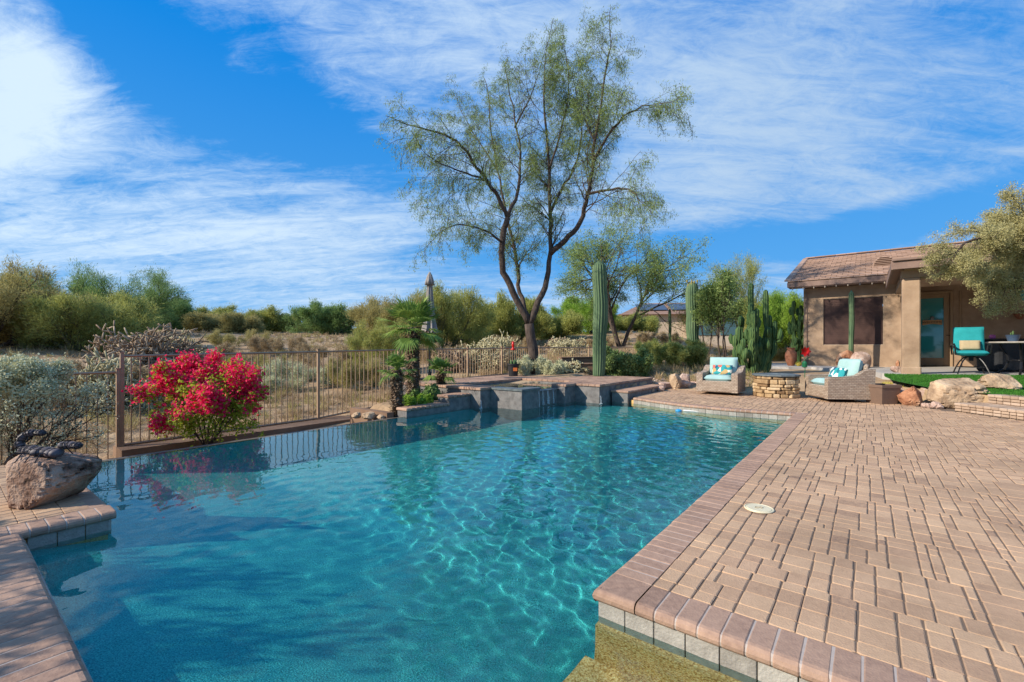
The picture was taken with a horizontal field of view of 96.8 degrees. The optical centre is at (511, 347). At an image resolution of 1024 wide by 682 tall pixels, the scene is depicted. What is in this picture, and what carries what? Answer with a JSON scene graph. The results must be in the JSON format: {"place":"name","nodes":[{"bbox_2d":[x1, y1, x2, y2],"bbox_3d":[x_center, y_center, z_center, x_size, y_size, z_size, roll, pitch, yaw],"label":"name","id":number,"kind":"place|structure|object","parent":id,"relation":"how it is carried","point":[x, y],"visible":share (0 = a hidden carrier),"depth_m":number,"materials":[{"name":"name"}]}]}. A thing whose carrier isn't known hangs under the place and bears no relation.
{"place":"outdoors","nodes":[
{"label":"outdoors","id":0,"kind":"place"},
{"bbox_2d":[0,465,88,526],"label":"ledge paving","id":1,"kind":"structure","parent":0,"point":[8,517],"depth_m":2.94,"materials":[{"name":"stone"}]},
{"bbox_2d":[5,451,101,509],"bbox_3d":[-3.141,0.889,3.110,0.498,0.352,0.401,0,0,-29],"label":"boulder","id":2,"kind":"object","parent":1,"relation":"on","point":[41,481],"visible":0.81,"depth_m":2.98,"materials":[{"name":"stone"}]},
{"bbox_2d":[4,429,82,462],"bbox_3d":[-3.160,0.654,3.090,0.468,0.196,0.266,0,0,0],"label":"scorpion sculpture","id":3,"kind":"object","parent":2,"relation":"on","point":[21,447],"visible":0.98,"depth_m":3.08,"materials":[{"name":"black metal"}]},
{"bbox_2d":[29,402,786,681],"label":"water","id":4,"kind":"structure","parent":0,"point":[490,544],"depth_m":2.65,"materials":[{"name":"liquid"}]},
{"bbox_2d":[0,329,902,464],"bbox_3d":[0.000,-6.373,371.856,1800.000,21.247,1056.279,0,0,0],"label":"ground","id":5,"kind":"structure","parent":0,"point":[383,406],"depth_m":12.09,"materials":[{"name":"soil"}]},
{"bbox_2d":[0,254,70,347],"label":"desert tree","id":6,"kind":"object","parent":5,"relation":"on","point":[8,296],"visible":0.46,"depth_m":16.87,"materials":[{"name":"green plant"}]},
{"bbox_2d":[0,355,89,412],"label":"dry bush","id":7,"kind":"object","parent":5,"relation":"on","point":[77,366],"visible":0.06,"depth_m":9.05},
{"bbox_2d":[0,290,113,346],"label":"desert tree","id":8,"kind":"object","parent":5,"relation":"on","point":[7,337],"visible":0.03,"depth_m":17.74,"materials":[{"name":"green plant"}]},
{"bbox_2d":[0,351,119,465],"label":"sage shrub","id":9,"kind":"object","parent":5,"relation":"on","point":[23,378],"visible":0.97,"depth_m":5.16,"materials":[{"name":"green plant"}]},
{"bbox_2d":[1,368,121,464],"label":"pool fence","id":10,"kind":"object","parent":5,"relation":"on","point":[117,372],"visible":0.35,"depth_m":6.43,"materials":[{"name":"brown metal"}]},
{"bbox_2d":[3,285,164,352],"bbox_3d":[-17.038,-0.936,18.161,4.868,3.357,5.270,0,0,45],"label":"desert tree","id":11,"kind":"object","parent":5,"relation":"on","point":[83,320],"visible":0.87,"depth_m":17.28,"materials":[{"name":"green plant"}]},
{"bbox_2d":[8,257,193,333],"bbox_3d":[-22.338,-2.529,25.018,7.668,5.149,8.242,0,0,38],"label":"desert tree","id":12,"kind":"object","parent":5,"relation":"on","point":[161,296],"visible":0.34,"depth_m":24.39,"materials":[{"name":"green plant"}]},
{"bbox_2d":[66,347,160,417],"bbox_3d":[-7.982,0.651,9.166,1.546,1.333,1.522,0,0,38],"label":"cholla cactus","id":13,"kind":"object","parent":5,"relation":"on","point":[106,365],"visible":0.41,"depth_m":8.95,"materials":[{"name":"plant"}]},
{"bbox_2d":[79,320,208,376],"bbox_3d":[-9.680,0.159,11.921,2.937,1.800,3.048,0,0,0],"label":"cholla cactus","id":14,"kind":"object","parent":5,"relation":"on","point":[155,344],"visible":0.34,"depth_m":11.73,"materials":[{"name":"plant"}]},
{"bbox_2d":[128,365,178,399],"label":"dry bush","id":15,"kind":"object","parent":5,"relation":"on","point":[144,373],"visible":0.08,"depth_m":9.97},
{"bbox_2d":[115,289,201,329],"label":"desert tree","id":16,"kind":"object","parent":5,"relation":"on","point":[181,311],"visible":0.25,"depth_m":31.98,"materials":[{"name":"green plant"}]},
{"bbox_2d":[139,328,208,361],"bbox_3d":[-9.722,0.216,13.092,1.807,1.581,1.802,0,0,-21],"label":"cholla cactus","id":17,"kind":"object","parent":5,"relation":"on","point":[190,340],"visible":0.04,"depth_m":13.18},
{"bbox_2d":[121,347,271,446],"bbox_3d":[-4.387,0.859,6.737,1.735,1.746,1.791,0,0,0],"label":"bougainvillea","id":18,"kind":"object","parent":5,"relation":"on","point":[198,390],"visible":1,"depth_m":6.41,"materials":[{"name":"red plant"}]},
{"bbox_2d":[170,338,237,360],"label":"dry bush","id":19,"kind":"object","parent":5,"relation":"on","point":[224,347],"visible":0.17,"depth_m":16.22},
{"bbox_2d":[180,303,237,329],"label":"desert tree","id":20,"kind":"object","parent":5,"relation":"on","point":[203,309],"visible":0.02,"depth_m":35.88,"materials":[{"name":"green plant"}]},
{"bbox_2d":[177,310,267,333],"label":"desert tree","id":21,"kind":"object","parent":5,"relation":"on","point":[233,322],"visible":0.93,"depth_m":28.62,"materials":[{"name":"green plant"}]},
{"bbox_2d":[203,328,270,347],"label":"dry bush","id":22,"kind":"object","parent":5,"relation":"on","point":[215,338],"visible":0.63,"depth_m":19.40,"materials":[{"name":"green plant"}]},
{"bbox_2d":[113,407,393,457],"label":"basin wall","id":23,"kind":"structure","parent":5,"relation":"on","point":[145,448],"depth_m":7.67,"materials":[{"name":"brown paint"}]},
{"bbox_2d":[119,346,539,446],"bbox_3d":[-2.398,0.759,11.039,0.194,1.661,11.108,0,0,36],"label":"pool fence","id":24,"kind":"object","parent":23,"relation":"on","point":[318,352],"visible":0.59,"depth_m":8.91,"materials":[{"name":"brown metal"}]},
{"bbox_2d":[208,304,301,331],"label":"desert tree","id":25,"kind":"object","parent":5,"relation":"on","point":[271,317],"visible":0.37,"depth_m":32.62,"materials":[{"name":"green plant"}]},
{"bbox_2d":[223,351,288,379],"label":"dry bush","id":26,"kind":"object","parent":5,"relation":"on","point":[261,359],"visible":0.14,"depth_m":14.39,"materials":[{"name":"beige plant"}]},
{"bbox_2d":[246,332,308,356],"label":"dry bush","id":27,"kind":"object","parent":5,"relation":"on","point":[255,343],"visible":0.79,"depth_m":17.40,"materials":[{"name":"plant"}]},
{"bbox_2d":[256,356,343,393],"bbox_3d":[-5.833,0.779,12.437,2.257,1.151,2.465,0,0,0],"label":"dry bush","id":28,"kind":"object","parent":5,"relation":"on","point":[278,374],"visible":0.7,"depth_m":12.00,"materials":[{"name":"green plant"}]},
{"bbox_2d":[281,297,362,334],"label":"desert tree","id":29,"kind":"object","parent":5,"relation":"on","point":[317,317],"visible":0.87,"depth_m":31.45,"materials":[{"name":"green plant"}]},
{"bbox_2d":[293,340,369,368],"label":"dry bush","id":30,"kind":"object","parent":5,"relation":"on","point":[303,346],"visible":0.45,"depth_m":14.30,"materials":[{"name":"plant"}]},
{"bbox_2d":[325,356,386,389],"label":"dry bush","id":31,"kind":"object","parent":5,"relation":"on","point":[365,372],"visible":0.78,"depth_m":12.07,"materials":[{"name":"green plant"}]},
{"bbox_2d":[342,316,406,367],"bbox_3d":[-4.246,-0.043,13.957,1.874,2.181,1.778,0,0,-22],"label":"dry bush","id":32,"kind":"object","parent":5,"relation":"on","point":[376,340],"visible":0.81,"depth_m":13.69,"materials":[{"name":"green plant"}]},
{"bbox_2d":[0,329,773,438],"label":"desert scrub","id":33,"kind":"object","parent":5,"relation":"on","point":[353,395],"visible":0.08,"depth_m":11.89,"materials":[{"name":"green plant"}]},
{"bbox_2d":[342,290,445,351],"bbox_3d":[-5.329,-1.172,21.044,4.486,3.547,5.833,0,0,0],"label":"desert tree","id":34,"kind":"object","parent":5,"relation":"on","point":[370,311],"visible":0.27,"depth_m":19.63,"materials":[{"name":"green plant"}]},
{"bbox_2d":[377,352,416,416],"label":"fan palm","id":35,"kind":"object","parent":5,"relation":"on","point":[396,390],"visible":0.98,"depth_m":7.92,"materials":[{"name":"plant"}]},
{"bbox_2d":[374,294,444,394],"bbox_3d":[-1.990,0.064,8.875,1.474,2.275,1.383,0,0,0],"label":"fan palm","id":36,"kind":"object","parent":5,"relation":"on","point":[414,313],"visible":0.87,"depth_m":8.77,"materials":[{"name":"plant"}]},
{"bbox_2d":[402,392,433,405],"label":"leafy bush","id":37,"kind":"object","parent":5,"relation":"on","point":[421,398],"visible":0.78,"depth_m":8.28,"materials":[{"name":"green plant"}]},
{"bbox_2d":[406,383,441,399],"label":"leafy bush","id":38,"kind":"object","parent":5,"relation":"on","point":[433,390],"visible":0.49,"depth_m":8.78,"materials":[{"name":"green plant"}]},
{"bbox_2d":[396,392,470,416],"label":"planter wall","id":39,"kind":"structure","parent":5,"relation":"on","point":[453,401],"depth_m":8.34,"materials":[{"name":"stone"}]},
{"bbox_2d":[423,355,456,384],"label":"fan palm","id":40,"kind":"object","parent":5,"relation":"on","point":[441,377],"visible":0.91,"depth_m":9.61,"materials":[{"name":"plant"}]},
{"bbox_2d":[419,342,466,361],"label":"dry bush","id":41,"kind":"object","parent":5,"relation":"on","point":[423,354],"visible":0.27,"depth_m":16.63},
{"bbox_2d":[428,345,473,372],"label":"cholla cactus","id":42,"kind":"object","parent":5,"relation":"on","point":[443,353],"visible":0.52,"depth_m":14.16,"materials":[{"name":"plant"}]},
{"bbox_2d":[406,278,498,348],"bbox_3d":[-3.014,-1.348,22.000,4.809,3.982,5.175,0,0,0],"label":"desert tree","id":43,"kind":"object","parent":5,"relation":"on","point":[468,321],"visible":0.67,"depth_m":20.90,"materials":[{"name":"green plant"}]},
{"bbox_2d":[0,397,941,681],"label":"swimming pool","id":44,"kind":"structure","parent":5,"relation":"in","point":[36,643],"depth_m":1.83,"materials":[{"name":"stone"}]},
{"bbox_2d":[457,337,513,371],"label":"cholla cactus","id":45,"kind":"object","parent":5,"relation":"on","point":[480,344],"visible":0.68,"depth_m":14.54,"materials":[{"name":"plant"}]},
{"bbox_2d":[483,329,525,365],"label":"cholla cactus","id":46,"kind":"object","parent":5,"relation":"on","point":[506,343],"visible":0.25,"depth_m":15.63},
{"bbox_2d":[487,334,527,350],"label":"dry bush","id":47,"kind":"object","parent":5,"relation":"on","point":[522,344],"visible":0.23,"depth_m":19.55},
{"bbox_2d":[484,288,552,341],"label":"desert tree","id":48,"kind":"object","parent":5,"relation":"on","point":[509,322],"visible":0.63,"depth_m":24.89,"materials":[{"name":"green plant"}]},
{"bbox_2d":[402,374,652,409],"bbox_3d":[0.612,1.809,11.002,3.788,2.082,5.128,0,0,38],"label":"hot tub","id":49,"kind":"object","parent":5,"relation":"on","point":[589,388],"visible":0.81,"depth_m":9.62,"materials":[{"name":"stone"}]},
{"bbox_2d":[420,272,438,380],"bbox_3d":[-1.992,-0.530,11.000,0.500,2.620,0.500,0,0,0],"label":"patio umbrella","id":50,"kind":"object","parent":49,"relation":"on","point":[429,282],"visible":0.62,"depth_m":10.94,"materials":[{"name":"beige fabric"}]},
{"bbox_2d":[507,360,519,375],"bbox_3d":[0.035,0.549,12.400,0.350,0.442,0.350,0,0,0],"label":"nursery pot","id":51,"kind":"object","parent":49,"relation":"on","point":[513,367],"visible":0.91,"depth_m":12.29,"materials":[{"name":"black plastic"}]},
{"bbox_2d":[486,383,552,388],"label":"spa water","id":52,"kind":"structure","parent":49,"relation":"in","point":[544,385],"depth_m":10.30,"materials":[{"name":"green liquid"}]},
{"bbox_2d":[515,354,546,375],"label":"grey bush","id":53,"kind":"object","parent":5,"relation":"on","point":[526,365],"visible":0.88,"depth_m":12.71,"materials":[{"name":"green plant"}]},
{"bbox_2d":[373,5,697,373],"bbox_3d":[0.684,-4.652,13.348,8.375,11.501,6.764,0,0,0],"label":"weeping tree","id":54,"kind":"object","parent":5,"relation":"on","point":[586,113],"visible":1,"depth_m":12.95,"materials":[{"name":"green plant"}]},
{"bbox_2d":[543,358,569,374],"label":"grey bush","id":55,"kind":"object","parent":5,"relation":"on","point":[558,367],"visible":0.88,"depth_m":12.54,"materials":[{"name":"green plant"}]},
{"bbox_2d":[538,302,585,339],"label":"desert tree","id":56,"kind":"object","parent":5,"relation":"on","point":[570,323],"visible":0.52,"depth_m":29.06,"materials":[{"name":"green plant"}]},
{"bbox_2d":[547,336,587,356],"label":"cholla cactus","id":57,"kind":"object","parent":5,"relation":"on","point":[567,343],"visible":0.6,"depth_m":18.76,"materials":[{"name":"plant"}]},
{"bbox_2d":[556,357,592,362],"bbox_3d":[2.078,0.545,14.200,1.350,0.530,0.400,0,0,-17],"label":"planter box","id":58,"kind":"object","parent":5,"relation":"on","point":[583,359],"visible":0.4,"depth_m":14.02,"materials":[{"name":"brown paint"}]},
{"bbox_2d":[563,358,591,373],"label":"cholla cactus","id":59,"kind":"object","parent":5,"relation":"on","point":[576,368],"visible":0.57,"depth_m":12.74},
{"bbox_2d":[549,293,621,334],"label":"desert tree","id":60,"kind":"object","parent":5,"relation":"on","point":[566,305],"visible":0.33,"depth_m":33.22,"materials":[{"name":"green plant"}]},
{"bbox_2d":[540,346,633,361],"bbox_3d":[3.188,0.440,17.405,6.022,1.061,0.509,0,0,-37],"label":"pool fence","id":61,"kind":"object","parent":5,"relation":"on","point":[588,347],"visible":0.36,"depth_m":16.49,"materials":[{"name":"brown metal"}]},
{"bbox_2d":[579,336,614,346],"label":"dry bush","id":62,"kind":"object","parent":5,"relation":"on","point":[589,342],"visible":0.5,"depth_m":23.52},
{"bbox_2d":[592,261,607,375],"bbox_3d":[2.394,-0.766,12.387,0.447,3.208,0.425,0,0,0],"label":"saguaro","id":63,"kind":"object","parent":5,"relation":"on","point":[600,298],"visible":0.95,"depth_m":12.25,"materials":[{"name":"plant"}]},
{"bbox_2d":[605,341,654,376],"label":"leafy bush","id":64,"kind":"object","parent":5,"relation":"on","point":[621,363],"visible":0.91,"depth_m":12.83,"materials":[{"name":"green plant"}]},
{"bbox_2d":[550,216,713,346],"bbox_3d":[6.187,-3.523,24.718,8.410,7.140,8.280,0,0,0],"label":"mesquite tree","id":65,"kind":"object","parent":5,"relation":"on","point":[656,270],"visible":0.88,"depth_m":23.23,"materials":[{"name":"green plant"}]},
{"bbox_2d":[611,384,662,402],"bbox_3d":[2.952,1.883,10.572,0.410,1.935,2.118,0,0,38],"label":"garden step","id":66,"kind":"object","parent":5,"relation":"on","point":[624,395],"visible":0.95,"depth_m":9.88,"materials":[{"name":"stone"}]},
{"bbox_2d":[614,312,661,331],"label":"desert tree","id":67,"kind":"object","parent":5,"relation":"on","point":[650,323],"visible":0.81,"depth_m":34.83,"materials":[{"name":"green plant"}]},
{"bbox_2d":[635,330,682,343],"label":"dry bush","id":68,"kind":"object","parent":5,"relation":"on","point":[643,337],"visible":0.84,"depth_m":25.49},
{"bbox_2d":[631,338,709,367],"bbox_3d":[5.419,0.157,15.542,2.633,1.176,2.796,0,0,0],"label":"wispy bush","id":69,"kind":"object","parent":5,"relation":"on","point":[691,353],"visible":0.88,"depth_m":14.85,"materials":[{"name":"green plant"}]},
{"bbox_2d":[669,373,681,388],"bbox_3d":[4.178,0.857,11.620,0.265,0.417,0.275,0,0,-38],"label":"rock","id":70,"kind":"object","parent":5,"relation":"on","point":[675,380],"visible":0.88,"depth_m":11.53,"materials":[{"name":"stone"}]},
{"bbox_2d":[618,303,738,346],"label":"distant house","id":71,"kind":"structure","parent":5,"relation":"on","point":[662,310],"depth_m":44.20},
{"bbox_2d":[720,318,737,334],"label":"window","id":72,"kind":"structure","parent":71,"relation":"in","point":[732,329],"depth_m":41.14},
{"bbox_2d":[680,373,690,387],"bbox_3d":[4.492,0.861,11.898,0.361,0.405,0.394,0,0,0],"label":"rock","id":73,"kind":"object","parent":5,"relation":"on","point":[685,382],"visible":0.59,"depth_m":11.76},
{"bbox_2d":[685,280,698,343],"bbox_3d":[7.916,-1.224,19.984,0.573,3.547,0.564,0,0,0],"label":"saguaro","id":74,"kind":"object","parent":5,"relation":"on","point":[692,331],"visible":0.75,"depth_m":19.80,"materials":[{"name":"green plant"}]},
{"bbox_2d":[673,281,720,354],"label":"desert tree","id":75,"kind":"object","parent":5,"relation":"on","point":[684,318],"visible":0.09,"depth_m":23.68,"materials":[{"name":"green plant"}]},
{"bbox_2d":[688,264,747,356],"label":"desert tree","id":76,"kind":"object","parent":5,"relation":"on","point":[717,301],"visible":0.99,"depth_m":18.66,"materials":[{"name":"green plant"}]},
{"bbox_2d":[699,251,771,347],"bbox_3d":[12.788,-2.726,26.129,3.923,6.186,3.400,0,0,21],"label":"desert tree","id":77,"kind":"object","parent":5,"relation":"on","point":[750,267],"visible":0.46,"depth_m":25.70,"materials":[{"name":"green plant"}]},
{"bbox_2d":[728,283,783,372],"bbox_3d":[6.728,-0.465,12.655,1.391,2.650,0.731,0,0,-11],"label":"column cactus","id":78,"kind":"object","parent":5,"relation":"on","point":[759,352],"depth_m":12.50,"materials":[{"name":"plant"}]},
{"bbox_2d":[734,297,793,347],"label":"desert tree","id":79,"kind":"object","parent":5,"relation":"on","point":[745,324],"visible":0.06,"depth_m":29.22,"materials":[{"name":"green plant"}]},
{"bbox_2d":[772,348,785,360],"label":"dry bush","id":80,"kind":"object","parent":5,"relation":"on","point":[779,355],"visible":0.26,"depth_m":19.36,"materials":[{"name":"green plant"}]},
{"bbox_2d":[787,301,803,361],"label":"column cactus","id":81,"kind":"object","parent":5,"relation":"on","point":[794,325],"depth_m":16.33,"materials":[{"name":"plant"}]},
{"bbox_2d":[784,241,1023,374],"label":"stucco house","id":82,"kind":"structure","parent":5,"relation":"on","point":[899,306],"depth_m":14.60,"materials":[{"name":"paint"}]},
{"bbox_2d":[823,296,882,344],"bbox_3d":[11.081,-0.865,14.808,1.615,1.585,0.052,0,0,38],"label":"window","id":83,"kind":"structure","parent":82,"relation":"in","point":[868,310],"depth_m":14.75,"materials":[{"name":"glass"}]},
{"bbox_2d":[921,290,961,366],"bbox_3d":[13.802,-0.612,14.785,1.160,2.445,0.132,0,0,38],"label":"door","id":84,"kind":"structure","parent":82,"relation":"in","point":[934,337],"depth_m":14.78,"materials":[{"name":"paint"}]},
{"bbox_2d":[0,0,1023,331],"label":"sky","id":85,"kind":"structure","parent":0,"point":[227,146],"materials":[{"name":"blue"}]},
{"bbox_2d":[634,389,1023,681],"bbox_3d":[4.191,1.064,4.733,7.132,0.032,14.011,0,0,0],"label":"patio paving","id":86,"kind":"structure","parent":0,"point":[877,634],"depth_m":2.49,"materials":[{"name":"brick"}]},
{"bbox_2d":[696,357,745,394],"bbox_3d":[4.813,0.635,10.462,0.860,0.829,0.850,0,0,38],"label":"wicker armchair","id":87,"kind":"object","parent":86,"relation":"on","point":[709,382],"visible":0.87,"depth_m":10.27,"materials":[{"name":"wicker"}]},
{"bbox_2d":[712,365,732,374],"bbox_3d":[4.832,0.515,10.453,0.427,0.245,0.196,0,0,38],"label":"throw pillow","id":88,"kind":"object","parent":87,"relation":"on","point":[722,369],"visible":0.9,"depth_m":10.38,"materials":[{"name":"fabric"}]},
{"bbox_2d":[744,503,774,513],"bbox_3d":[1.608,1.043,2.960,0.176,0.013,0.176,0,0,0],"label":"skimmer lid","id":89,"kind":"object","parent":86,"relation":"on","point":[758,508],"visible":1,"depth_m":2.94,"materials":[{"name":"beige plastic"}]},
{"bbox_2d":[752,373,800,397],"bbox_3d":[5.710,0.806,9.851,0.930,0.487,0.920,0,0,0],"label":"fire pit","id":90,"kind":"object","parent":86,"relation":"on","point":[776,385],"visible":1,"depth_m":9.52,"materials":[{"name":"stone"}]},
{"bbox_2d":[805,359,875,401],"bbox_3d":[6.545,0.635,9.118,0.850,0.829,0.860,0,0,7],"label":"wicker armchair","id":91,"kind":"object","parent":86,"relation":"on","point":[854,382],"visible":0.96,"depth_m":8.73,"materials":[{"name":"wicker"}]},
{"bbox_2d":[828,367,847,376],"bbox_3d":[6.553,0.520,9.147,0.196,0.245,0.427,0,0,7],"label":"throw pillow","id":92,"kind":"object","parent":91,"relation":"on","point":[837,372],"visible":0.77,"depth_m":9.03,"materials":[{"name":"teal fabric"}]},
{"bbox_2d":[866,383,901,403],"bbox_3d":[7.003,0.870,8.620,0.424,0.360,0.424,0,0,-8],"label":"square planter","id":93,"kind":"object","parent":86,"relation":"on","point":[881,393],"visible":0.87,"depth_m":8.45,"materials":[{"name":"beige concrete"}]},
{"bbox_2d":[897,386,922,405],"bbox_3d":[7.308,0.881,8.360,0.353,0.364,0.349,0,0,0],"label":"boulder","id":94,"kind":"object","parent":86,"relation":"on","point":[911,396],"visible":0.94,"depth_m":8.26,"materials":[{"name":"stone"}]},
{"bbox_2d":[926,378,990,408],"bbox_3d":[7.860,0.799,7.961,0.919,0.541,0.554,0,0,6],"label":"boulder","id":95,"kind":"object","parent":86,"relation":"on","point":[948,393],"visible":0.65,"depth_m":7.83,"materials":[{"name":"stone"}]},
{"bbox_2d":[954,394,1023,419],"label":"block steps","id":96,"kind":"structure","parent":86,"relation":"on","point":[1004,406],"depth_m":7.13,"materials":[{"name":"stone"}]},
{"bbox_2d":[708,363,1023,379],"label":"patio slab","id":97,"kind":"structure","parent":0,"point":[942,370],"depth_m":12.59,"materials":[{"name":"concrete"}]},
{"bbox_2d":[755,285,803,350],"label":"desert tree","id":98,"kind":"object","parent":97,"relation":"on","point":[779,312],"visible":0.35,"depth_m":23.68,"materials":[{"name":"green plant"}]},
{"bbox_2d":[785,348,796,365],"bbox_3d":[9.325,0.299,15.200,0.361,0.602,0.361,0,0,0],"label":"terracotta urn","id":99,"kind":"object","parent":97,"relation":"on","point":[791,356],"visible":0.98,"depth_m":15.09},
{"bbox_2d":[836,350,852,364],"bbox_3d":[10.165,0.354,13.876,0.535,0.573,0.356,0,0,0],"label":"boulder","id":100,"kind":"object","parent":97,"relation":"on","point":[846,354],"visible":0.5,"depth_m":13.77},
{"bbox_2d":[848,290,854,352],"bbox_3d":[10.446,-0.585,13.992,0.158,2.371,0.148,0,0,0],"label":"saguaro","id":101,"kind":"object","parent":97,"relation":"on","point":[851,322],"visible":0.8,"depth_m":13.95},
{"bbox_2d":[850,351,871,366],"bbox_3d":[10.415,0.370,13.613,0.646,0.536,0.425,0,0,0],"label":"boulder","id":102,"kind":"object","parent":97,"relation":"on","point":[865,357],"visible":0.49,"depth_m":13.49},
{"bbox_2d":[950,327,993,373],"bbox_3d":[10.571,0.059,10.482,0.670,1.092,0.628,0,0,36],"label":"swivel chair","id":103,"kind":"object","parent":97,"relation":"on","point":[968,333],"visible":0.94,"depth_m":10.53,"materials":[{"name":"teal metal"}]},
{"bbox_2d":[959,340,980,349],"bbox_3d":[10.618,-0.060,10.547,0.349,0.227,0.164,0,0,36],"label":"throw pillow","id":104,"kind":"object","parent":103,"relation":"on","point":[969,344],"visible":0.95,"depth_m":10.50,"materials":[{"name":"beige fabric"}]},
{"bbox_2d":[976,338,1023,371],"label":"covered grill","id":105,"kind":"object","parent":97,"relation":"on","point":[995,360],"visible":0.61,"depth_m":11.33,"materials":[{"name":"fabric"}]},
{"bbox_2d":[985,341,1023,374],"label":"patio table","id":106,"kind":"object","parent":97,"relation":"on","point":[1020,343],"visible":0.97,"depth_m":10.40,"materials":[{"name":"stone"}]},
{"bbox_2d":[890,382,987,402],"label":"planting soil","id":107,"kind":"structure","parent":0,"point":[907,386],"depth_m":8.58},
{"bbox_2d":[915,180,1023,318],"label":"tree","id":108,"kind":"object","parent":107,"relation":"on","point":[1000,234],"visible":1,"depth_m":8.15,"materials":[{"name":"green plant"}]},
{"bbox_2d":[884,373,1023,395],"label":"lawn","id":109,"kind":"structure","parent":0,"point":[898,380],"depth_m":9.26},
{"bbox_2d":[977,373,1022,389],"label":"boulder","id":110,"kind":"object","parent":109,"relation":"on","point":[996,380],"visible":0.7,"depth_m":8.21,"materials":[{"name":"stone"}]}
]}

